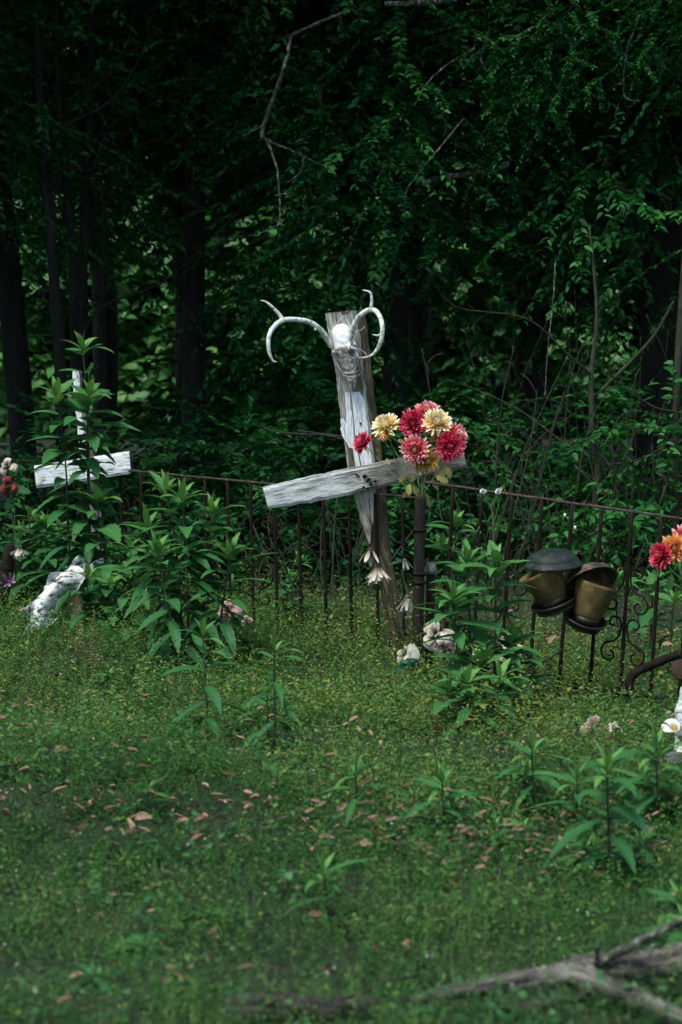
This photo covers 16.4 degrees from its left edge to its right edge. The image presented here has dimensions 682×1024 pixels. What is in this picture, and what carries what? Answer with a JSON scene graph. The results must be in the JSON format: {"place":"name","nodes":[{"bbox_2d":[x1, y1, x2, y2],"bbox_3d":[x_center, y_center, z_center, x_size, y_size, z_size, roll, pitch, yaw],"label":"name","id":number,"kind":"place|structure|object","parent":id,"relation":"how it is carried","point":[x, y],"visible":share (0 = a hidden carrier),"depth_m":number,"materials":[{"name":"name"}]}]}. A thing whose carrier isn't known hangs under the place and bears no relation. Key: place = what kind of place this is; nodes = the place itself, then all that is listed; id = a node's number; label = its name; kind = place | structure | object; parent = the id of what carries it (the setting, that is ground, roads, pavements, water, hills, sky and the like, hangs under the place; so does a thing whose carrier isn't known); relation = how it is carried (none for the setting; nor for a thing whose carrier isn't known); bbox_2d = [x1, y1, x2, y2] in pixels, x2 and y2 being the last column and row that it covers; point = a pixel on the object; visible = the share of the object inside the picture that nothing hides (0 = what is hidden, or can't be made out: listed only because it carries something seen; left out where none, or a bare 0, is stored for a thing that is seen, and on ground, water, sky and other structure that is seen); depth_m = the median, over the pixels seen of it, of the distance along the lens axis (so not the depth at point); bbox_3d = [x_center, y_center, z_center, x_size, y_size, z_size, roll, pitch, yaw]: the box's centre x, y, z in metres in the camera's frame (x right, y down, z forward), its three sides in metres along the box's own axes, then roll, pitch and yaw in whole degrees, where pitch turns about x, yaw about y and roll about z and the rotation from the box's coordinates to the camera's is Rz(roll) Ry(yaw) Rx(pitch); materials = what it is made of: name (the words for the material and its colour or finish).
{"place":"outdoors","nodes":[
{"label":"outdoors","id":0,"kind":"place"},
{"bbox_2d":[67,593,82,620],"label":"fallen leaf","id":1,"kind":"object","parent":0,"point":[76,600],"visible":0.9,"depth_m":11.02,"materials":[{"name":"brown plant"}]},
{"bbox_2d":[0,366,681,1023],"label":"ground","id":2,"kind":"structure","parent":0,"point":[234,810],"depth_m":6.65,"materials":[{"name":"green plant"}]},
{"bbox_2d":[0,543,14,614],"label":"wooden stump","id":3,"kind":"object","parent":2,"relation":"on","point":[7,561],"visible":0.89,"depth_m":11.75,"materials":[{"name":"brown wood"}]},
{"bbox_2d":[0,458,29,581],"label":"artificial flower","id":4,"kind":"object","parent":3,"relation":"attached to","point":[4,468],"visible":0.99,"depth_m":11.78,"materials":[{"name":"white fabric"}]},
{"bbox_2d":[0,476,30,584],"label":"artificial flower","id":5,"kind":"object","parent":3,"relation":"attached to","point":[5,488],"visible":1,"depth_m":11.76,"materials":[{"name":"red fabric"}]},
{"bbox_2d":[0,748,52,782],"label":"seedling","id":6,"kind":"object","parent":2,"relation":"on","point":[14,764],"visible":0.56,"depth_m":7.31,"materials":[{"name":"green plant"}]},
{"bbox_2d":[0,510,74,606],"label":"weed plant","id":7,"kind":"object","parent":2,"relation":"on","point":[23,568],"visible":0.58,"depth_m":12.04,"materials":[{"name":"green plant"}]},
{"bbox_2d":[22,555,103,637],"bbox_3d":[-1.321,0.431,11.092,0.489,0.451,0.094,-4,7,-43],"label":"tyre planter","id":8,"kind":"object","parent":2,"relation":"on","point":[55,587],"visible":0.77,"depth_m":11.05,"materials":[{"name":"white paint"}]},
{"bbox_2d":[34,370,133,599],"bbox_3d":[-1.312,-0.096,12.077,0.502,1.257,0.105,0,5,0],"label":"wooden cross","id":9,"kind":"object","parent":2,"relation":"on","point":[45,476],"visible":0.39,"depth_m":12.03,"materials":[{"name":"grey wood"}]},
{"bbox_2d":[27,328,144,632],"bbox_3d":[-1.211,-0.100,11.308,0.598,1.555,0.552,3,5,28],"label":"weed plant","id":10,"kind":"object","parent":2,"relation":"on","point":[83,400],"visible":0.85,"depth_m":11.26,"materials":[{"name":"green plant"}]},
{"bbox_2d":[35,2,151,568],"bbox_3d":[-1.639,-2.594,13.921,2.922,5.954,2.399,3,6,30],"label":"sapling","id":11,"kind":"object","parent":2,"relation":"on","point":[57,328],"visible":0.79,"depth_m":13.59,"materials":[{"name":"brown plant"}]},
{"bbox_2d":[74,962,112,994],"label":"seedling","id":12,"kind":"object","parent":2,"relation":"on","point":[93,969],"visible":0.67,"depth_m":5.18,"materials":[{"name":"green plant"}]},
{"bbox_2d":[9,505,189,615],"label":"weed plant","id":13,"kind":"object","parent":2,"relation":"on","point":[115,555],"visible":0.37,"depth_m":11.93,"materials":[{"name":"green plant"}]},
{"bbox_2d":[59,533,157,639],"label":"weed plant","id":14,"kind":"object","parent":2,"relation":"on","point":[108,602],"visible":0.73,"depth_m":10.97,"materials":[{"name":"green plant"}]},
{"bbox_2d":[0,389,219,603],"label":"bush","id":15,"kind":"object","parent":2,"relation":"on","point":[20,481],"visible":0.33,"depth_m":12.94,"materials":[{"name":"green plant"}]},
{"bbox_2d":[0,15,225,377],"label":"tree","id":16,"kind":"object","parent":2,"relation":"on","point":[11,179],"visible":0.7,"depth_m":13.93,"materials":[{"name":"green plant"}]},
{"bbox_2d":[0,0,240,523],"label":"sapling","id":17,"kind":"object","parent":2,"relation":"on","point":[104,381],"visible":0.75,"depth_m":14.06,"materials":[{"name":"brown plant"}]},
{"bbox_2d":[100,933,166,958],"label":"seedling","id":18,"kind":"object","parent":2,"relation":"on","point":[137,938],"visible":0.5,"depth_m":5.53,"materials":[{"name":"green plant"}]},
{"bbox_2d":[0,405,280,593],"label":"bush","id":19,"kind":"object","parent":2,"relation":"on","point":[163,465],"visible":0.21,"depth_m":13.29,"materials":[{"name":"green plant"}]},
{"bbox_2d":[0,0,304,327],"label":"tree","id":20,"kind":"object","parent":2,"relation":"on","point":[10,8],"visible":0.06,"depth_m":17.36,"materials":[{"name":"green plant"}]},
{"bbox_2d":[121,775,183,820],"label":"seedling","id":21,"kind":"object","parent":2,"relation":"on","point":[147,792],"visible":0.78,"depth_m":6.93,"materials":[{"name":"green plant"}]},
{"bbox_2d":[55,0,253,562],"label":"sapling","id":22,"kind":"object","parent":2,"relation":"on","point":[70,213],"visible":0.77,"depth_m":13.73,"materials":[{"name":"brown plant"}]},
{"bbox_2d":[78,0,248,561],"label":"sapling","id":23,"kind":"object","parent":2,"relation":"on","point":[82,258],"visible":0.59,"depth_m":13.90,"materials":[{"name":"brown plant"}]},
{"bbox_2d":[0,0,369,549],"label":"tree","id":24,"kind":"object","parent":2,"relation":"on","point":[15,354],"visible":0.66,"depth_m":14.47,"materials":[{"name":"green plant"}]},
{"bbox_2d":[115,468,273,672],"bbox_3d":[-0.626,0.293,10.239,0.758,0.957,0.709,0,5,0],"label":"weed plant","id":25,"kind":"object","parent":2,"relation":"on","point":[230,551],"visible":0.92,"depth_m":10.21,"materials":[{"name":"green plant"}]},
{"bbox_2d":[0,457,414,655],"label":"iron fence panel","id":26,"kind":"object","parent":2,"relation":"on","point":[276,567],"visible":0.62,"depth_m":11.11,"materials":[{"name":"black metal"}]},
{"bbox_2d":[365,498,390,584],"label":"artificial flower","id":27,"kind":"object","parent":26,"relation":"hanging from","point":[377,574],"visible":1,"depth_m":10.36,"materials":[{"name":"white fabric"}]},
{"bbox_2d":[160,617,255,741],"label":"weed plant","id":28,"kind":"object","parent":2,"relation":"on","point":[212,692],"visible":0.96,"depth_m":8.19,"materials":[{"name":"green plant"}]},
{"bbox_2d":[0,0,446,490],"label":"tree","id":29,"kind":"object","parent":2,"relation":"on","point":[112,338],"visible":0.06,"depth_m":19.48,"materials":[{"name":"brown plant"}]},
{"bbox_2d":[218,599,242,629],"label":"artificial flower","id":30,"kind":"object","parent":2,"relation":"on","point":[236,610],"visible":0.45,"depth_m":10.72,"materials":[{"name":"pink fabric"}]},
{"bbox_2d":[0,0,467,491],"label":"tree","id":31,"kind":"object","parent":2,"relation":"on","point":[178,340],"visible":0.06,"depth_m":17.23,"materials":[{"name":"green plant"}]},
{"bbox_2d":[70,383,412,602],"bbox_3d":[-0.583,0.104,13.270,2.038,1.670,1.866,4,7,43],"label":"bush","id":32,"kind":"object","parent":2,"relation":"on","point":[261,449],"visible":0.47,"depth_m":13.06,"materials":[{"name":"green plant"}]},
{"bbox_2d":[0,0,518,539],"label":"tree","id":33,"kind":"object","parent":2,"relation":"on","point":[196,232],"visible":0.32,"depth_m":14.59,"materials":[{"name":"green plant"}]},
{"bbox_2d":[232,634,309,750],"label":"weed plant","id":34,"kind":"object","parent":2,"relation":"on","point":[277,688],"visible":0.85,"depth_m":8.09,"materials":[{"name":"green plant"}]},
{"bbox_2d":[263,550,317,624],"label":"weed plant","id":35,"kind":"object","parent":2,"relation":"on","point":[290,573],"visible":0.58,"depth_m":11.40,"materials":[{"name":"green plant"}]},
{"bbox_2d":[155,445,439,608],"bbox_3d":[-0.173,0.042,12.193,1.350,0.922,1.047,4,6,38],"label":"bramble","id":36,"kind":"object","parent":2,"relation":"on","point":[358,545],"visible":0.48,"depth_m":12.03,"materials":[{"name":"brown plant"}]},
{"bbox_2d":[109,282,487,531],"bbox_3d":[-0.321,-0.485,16.116,2.779,2.225,2.297,0,5,0],"label":"bush","id":37,"kind":"object","parent":2,"relation":"on","point":[268,395],"visible":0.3,"depth_m":15.82,"materials":[{"name":"green plant"}]},
{"bbox_2d":[220,989,377,1023],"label":"fallen log","id":38,"kind":"object","parent":2,"relation":"on","point":[330,1010],"visible":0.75,"depth_m":4.81,"materials":[{"name":"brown wood"}]},
{"bbox_2d":[0,1,642,438],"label":"woods","id":39,"kind":"object","parent":2,"relation":"on","point":[136,349],"visible":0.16,"depth_m":28.60,"materials":[{"name":"green plant"}]},
{"bbox_2d":[269,851,379,924],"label":"seedling","id":40,"kind":"object","parent":2,"relation":"on","point":[324,864],"visible":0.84,"depth_m":5.86,"materials":[{"name":"green plant"}]},
{"bbox_2d":[13,0,645,375],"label":"tree","id":41,"kind":"object","parent":2,"relation":"on","point":[355,274],"visible":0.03,"depth_m":16.84,"materials":[{"name":"green plant"}]},
{"bbox_2d":[178,368,487,586],"bbox_3d":[-0.129,-0.041,13.786,2.025,1.618,1.643,3,6,29],"label":"bush","id":42,"kind":"object","parent":2,"relation":"on","point":[320,460],"visible":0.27,"depth_m":13.61,"materials":[{"name":"green plant"}]},
{"bbox_2d":[0,564,681,1023],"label":"leaf litter","id":43,"kind":"object","parent":2,"relation":"on","point":[364,842],"visible":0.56,"depth_m":6.86,"materials":[{"name":"brown plant"}]},
{"bbox_2d":[319,747,394,839],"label":"seedling","id":44,"kind":"object","parent":2,"relation":"on","point":[357,767],"visible":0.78,"depth_m":6.84,"materials":[{"name":"green plant"}]},
{"bbox_2d":[38,0,681,549],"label":"tree","id":45,"kind":"object","parent":2,"relation":"on","point":[396,340],"visible":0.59,"depth_m":13.72,"materials":[{"name":"green plant"}]},
{"bbox_2d":[246,9,349,232],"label":"dead branch","id":46,"kind":"object","parent":45,"relation":"attached to","point":[263,125],"visible":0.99,"depth_m":12.76,"materials":[{"name":"wood"}]},
{"bbox_2d":[384,0,489,72],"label":"dead branch","id":47,"kind":"object","parent":45,"relation":"attached to","point":[405,3],"visible":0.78,"depth_m":12.90,"materials":[{"name":"wood"}]},
{"bbox_2d":[404,47,474,205],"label":"dead branch","id":48,"kind":"object","parent":45,"relation":"attached to","point":[462,120],"visible":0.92,"depth_m":12.76,"materials":[{"name":"wood"}]},
{"bbox_2d":[263,305,466,658],"bbox_3d":[0.098,-0.093,10.524,0.910,1.655,0.191,-1,5,-6],"label":"wooden cross","id":49,"kind":"object","parent":2,"relation":"on","point":[364,477],"visible":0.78,"depth_m":10.47,"materials":[{"name":"white wood"}]},
{"bbox_2d":[260,290,384,389],"bbox_3d":[-0.080,-0.751,10.330,0.537,0.438,0.321,0,5,0],"label":"deer skull","id":50,"kind":"object","parent":49,"relation":"attached to","point":[345,353],"visible":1,"depth_m":10.35,"materials":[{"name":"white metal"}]},
{"bbox_2d":[370,679,417,723],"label":"seedling","id":51,"kind":"object","parent":2,"relation":"on","point":[399,695],"visible":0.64,"depth_m":8.81,"materials":[{"name":"green plant"}]},
{"bbox_2d":[212,0,608,436],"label":"tree","id":52,"kind":"object","parent":2,"relation":"on","point":[416,313],"visible":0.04,"depth_m":19.65,"materials":[{"name":"brown plant"}]},
{"bbox_2d":[393,786,432,824],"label":"seedling","id":53,"kind":"object","parent":2,"relation":"on","point":[414,793],"visible":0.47,"depth_m":7.02,"materials":[{"name":"green plant"}]},
{"bbox_2d":[151,0,681,545],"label":"tree","id":54,"kind":"object","parent":2,"relation":"on","point":[537,316],"visible":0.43,"depth_m":13.85,"materials":[{"name":"green plant"}]},
{"bbox_2d":[178,0,655,480],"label":"tree","id":55,"kind":"object","parent":2,"relation":"on","point":[522,305],"visible":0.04,"depth_m":17.41,"materials":[{"name":"green plant"}]},
{"bbox_2d":[412,496,425,667],"bbox_3d":[0.338,0.307,10.182,0.057,0.754,0.056,0,5,0],"label":"fence post","id":56,"kind":"object","parent":2,"relation":"on","point":[419,572],"visible":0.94,"depth_m":10.16,"materials":[{"name":"brown metal"}]},
{"bbox_2d":[353,400,467,506],"bbox_3d":[0.304,-0.211,10.255,0.506,0.548,0.327,0,5,0],"label":"artificial bouquet","id":57,"kind":"object","parent":56,"relation":"in","point":[451,439],"visible":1,"depth_m":10.18,"materials":[{"name":"red fabric"}]},
{"bbox_2d":[236,361,623,594],"bbox_3d":[0.601,0.034,13.271,1.983,1.775,2.166,3,6,30],"label":"bush","id":58,"kind":"object","parent":2,"relation":"on","point":[409,503],"visible":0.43,"depth_m":13.08,"materials":[{"name":"green plant"}]},
{"bbox_2d":[425,562,437,668],"bbox_3d":[0.389,0.459,10.266,0.055,0.485,0.057,3,6,35],"label":"wooden stake","id":59,"kind":"object","parent":2,"relation":"on","point":[431,570],"visible":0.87,"depth_m":10.25,"materials":[{"name":"brown wood"}]},
{"bbox_2d":[423,622,453,682],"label":"artificial rose","id":60,"kind":"object","parent":2,"relation":"on","point":[431,629],"visible":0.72,"depth_m":9.77,"materials":[{"name":"white fabric"}]},
{"bbox_2d":[400,761,487,845],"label":"seedling","id":61,"kind":"object","parent":2,"relation":"on","point":[440,779],"visible":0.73,"depth_m":6.86,"materials":[{"name":"green plant"}]},
{"bbox_2d":[433,634,455,675],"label":"artificial rose","id":62,"kind":"object","parent":2,"relation":"on","point":[443,644],"visible":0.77,"depth_m":9.73,"materials":[{"name":"white fabric"}]},
{"bbox_2d":[408,507,501,637],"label":"weed plant","id":63,"kind":"object","parent":2,"relation":"on","point":[442,541],"visible":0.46,"depth_m":10.88,"materials":[{"name":"green plant"}]},
{"bbox_2d":[354,357,582,524],"bbox_3d":[0.888,-0.290,16.303,1.770,1.566,1.913,0,5,0],"label":"bush","id":64,"kind":"object","parent":2,"relation":"on","point":[474,413],"visible":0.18,"depth_m":16.20,"materials":[{"name":"green plant"}]},
{"bbox_2d":[420,658,538,735],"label":"weed plant","id":65,"kind":"object","parent":2,"relation":"on","point":[449,682],"visible":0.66,"depth_m":8.56,"materials":[{"name":"green plant"}]},
{"bbox_2d":[409,537,562,722],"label":"weed plant","id":66,"kind":"object","parent":2,"relation":"on","point":[459,599],"visible":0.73,"depth_m":8.97,"materials":[{"name":"green plant"}]},
{"bbox_2d":[477,487,506,668],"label":"seedhead plant","id":67,"kind":"object","parent":2,"relation":"on","point":[484,491],"visible":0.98,"depth_m":9.38,"materials":[{"name":"white plant"}]},
{"bbox_2d":[457,811,548,856],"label":"seedling","id":68,"kind":"object","parent":2,"relation":"on","point":[493,817],"visible":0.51,"depth_m":6.80,"materials":[{"name":"green plant"}]},
{"bbox_2d":[335,0,681,566],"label":"tree","id":69,"kind":"object","parent":2,"relation":"on","point":[659,273],"visible":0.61,"depth_m":13.60,"materials":[{"name":"green plant"}]},
{"bbox_2d":[418,160,509,185],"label":"dead branch","id":70,"kind":"object","parent":69,"relation":"attached to","point":[503,165],"visible":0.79,"depth_m":13.32,"materials":[{"name":"wood"}]},
{"bbox_2d":[473,727,579,820],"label":"seedling","id":71,"kind":"object","parent":2,"relation":"on","point":[530,747],"visible":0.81,"depth_m":7.18,"materials":[{"name":"green plant"}]},
{"bbox_2d":[485,994,585,1013],"bbox_3d":[0.409,1.039,4.964,0.212,0.051,0.062,0,5,5],"label":"fallen stick","id":72,"kind":"object","parent":2,"relation":"on","point":[542,1002],"visible":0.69,"depth_m":4.95,"materials":[{"name":"grey wood"}]},
{"bbox_2d":[434,1,654,296],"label":"tree","id":73,"kind":"object","parent":2,"relation":"on","point":[583,9],"visible":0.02,"depth_m":15.69,"materials":[{"name":"green plant"}]},
{"bbox_2d":[409,960,681,1023],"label":"fallen branch","id":74,"kind":"object","parent":2,"relation":"on","point":[590,971],"visible":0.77,"depth_m":5.04,"materials":[{"name":"grey wood"}]},
{"bbox_2d":[582,916,681,967],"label":"fallen stick","id":75,"kind":"object","parent":74,"relation":"on","point":[634,944],"visible":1,"depth_m":5.00,"materials":[{"name":"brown wood"}]},
{"bbox_2d":[518,628,572,682],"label":"fallen twig","id":76,"kind":"object","parent":2,"relation":"on","point":[543,661],"visible":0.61,"depth_m":9.41,"materials":[{"name":"brown wood"}]},
{"bbox_2d":[410,481,681,707],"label":"iron fence panel","id":77,"kind":"object","parent":2,"relation":"on","point":[627,575],"visible":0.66,"depth_m":9.36,"materials":[{"name":"black metal"}]},
{"bbox_2d":[519,496,581,616],"bbox_3d":[0.813,0.171,9.149,0.246,0.470,0.226,0,5,0],"label":"hanging lantern","id":78,"kind":"object","parent":77,"relation":"hanging from","point":[545,577],"visible":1,"depth_m":9.10,"materials":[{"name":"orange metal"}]},
{"bbox_2d":[563,503,617,633],"bbox_3d":[0.968,0.206,9.165,0.218,0.527,0.201,0,5,0],"label":"hanging lantern","id":79,"kind":"object","parent":77,"relation":"hanging from","point":[590,583],"visible":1,"depth_m":9.12,"materials":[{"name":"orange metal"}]},
{"bbox_2d":[646,524,681,590],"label":"artificial bouquet","id":80,"kind":"object","parent":77,"relation":"attached to","point":[668,549],"visible":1,"depth_m":8.85,"materials":[{"name":"red fabric"}]},
{"bbox_2d":[413,336,681,600],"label":"bramble","id":81,"kind":"object","parent":2,"relation":"on","point":[525,539],"visible":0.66,"depth_m":12.33,"materials":[{"name":"brown plant"}]},
{"bbox_2d":[425,0,681,561],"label":"sapling","id":82,"kind":"object","parent":2,"relation":"on","point":[540,89],"visible":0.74,"depth_m":12.78,"materials":[{"name":"green plant"}]},
{"bbox_2d":[458,425,669,576],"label":"bush","id":83,"kind":"object","parent":2,"relation":"on","point":[552,470],"visible":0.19,"depth_m":13.47,"materials":[{"name":"green plant"}]},
{"bbox_2d":[464,289,681,578],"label":"bramble","id":84,"kind":"object","parent":2,"relation":"on","point":[510,467],"visible":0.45,"depth_m":13.05,"materials":[{"name":"brown plant"}]},
{"bbox_2d":[528,757,622,844],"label":"seedling","id":85,"kind":"object","parent":2,"relation":"on","point":[576,773],"visible":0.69,"depth_m":6.92,"materials":[{"name":"green plant"}]},
{"bbox_2d":[470,352,681,596],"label":"bush","id":86,"kind":"object","parent":2,"relation":"on","point":[640,521],"visible":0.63,"depth_m":12.47,"materials":[{"name":"green plant"}]},
{"bbox_2d":[543,739,657,897],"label":"seedling","id":87,"kind":"object","parent":2,"relation":"on","point":[601,767],"visible":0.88,"depth_m":6.37,"materials":[{"name":"green plant"}]},
{"bbox_2d":[545,826,671,883],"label":"seedling","id":88,"kind":"object","parent":2,"relation":"on","point":[596,852],"visible":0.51,"depth_m":6.58,"materials":[{"name":"green plant"}]},
{"bbox_2d":[543,0,681,414],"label":"tree","id":89,"kind":"object","parent":2,"relation":"on","point":[655,167],"visible":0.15,"depth_m":13.74,"materials":[{"name":"green plant"}]},
{"bbox_2d":[565,366,678,588],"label":"bramble","id":90,"kind":"object","parent":2,"relation":"on","point":[619,551],"visible":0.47,"depth_m":12.34,"materials":[{"name":"green plant"}]},
{"bbox_2d":[569,941,681,986],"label":"fallen log","id":91,"kind":"object","parent":2,"relation":"on","point":[642,961],"visible":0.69,"depth_m":5.05,"materials":[{"name":"grey wood"}]},
{"bbox_2d":[571,0,681,582],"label":"sapling","id":92,"kind":"object","parent":2,"relation":"on","point":[677,373],"visible":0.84,"depth_m":12.65,"materials":[{"name":"green plant"}]},
{"bbox_2d":[614,15,639,118],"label":"dead branch","id":93,"kind":"object","parent":92,"relation":"attached to","point":[626,55],"visible":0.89,"depth_m":12.74,"materials":[{"name":"wood"}]},
{"bbox_2d":[586,564,681,677],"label":"weed plant","id":94,"kind":"object","parent":2,"relation":"on","point":[645,619],"visible":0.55,"depth_m":9.86,"materials":[{"name":"green plant"}]},
{"bbox_2d":[608,725,681,839],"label":"seedling","id":95,"kind":"object","parent":2,"relation":"on","point":[643,801],"visible":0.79,"depth_m":7.04,"materials":[{"name":"green plant"}]},
{"bbox_2d":[625,650,681,690],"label":"rusty tool","id":96,"kind":"object","parent":2,"relation":"on","point":[639,670],"visible":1,"depth_m":8.81,"materials":[{"name":"metal"}]},
{"bbox_2d":[631,880,681,949],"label":"seedling","id":97,"kind":"object","parent":2,"relation":"on","point":[675,901],"visible":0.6,"depth_m":5.64,"materials":[{"name":"green plant"}]},
{"bbox_2d":[661,718,681,740],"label":"calla lily","id":98,"kind":"object","parent":2,"relation":"on","point":[673,724],"visible":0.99,"depth_m":7.77,"materials":[{"name":"white plant"}]},
{"bbox_2d":[674,687,681,751],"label":"white post","id":99,"kind":"object","parent":2,"relation":"on","point":[678,715],"visible":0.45,"depth_m":7.94,"materials":[{"name":"paint"}]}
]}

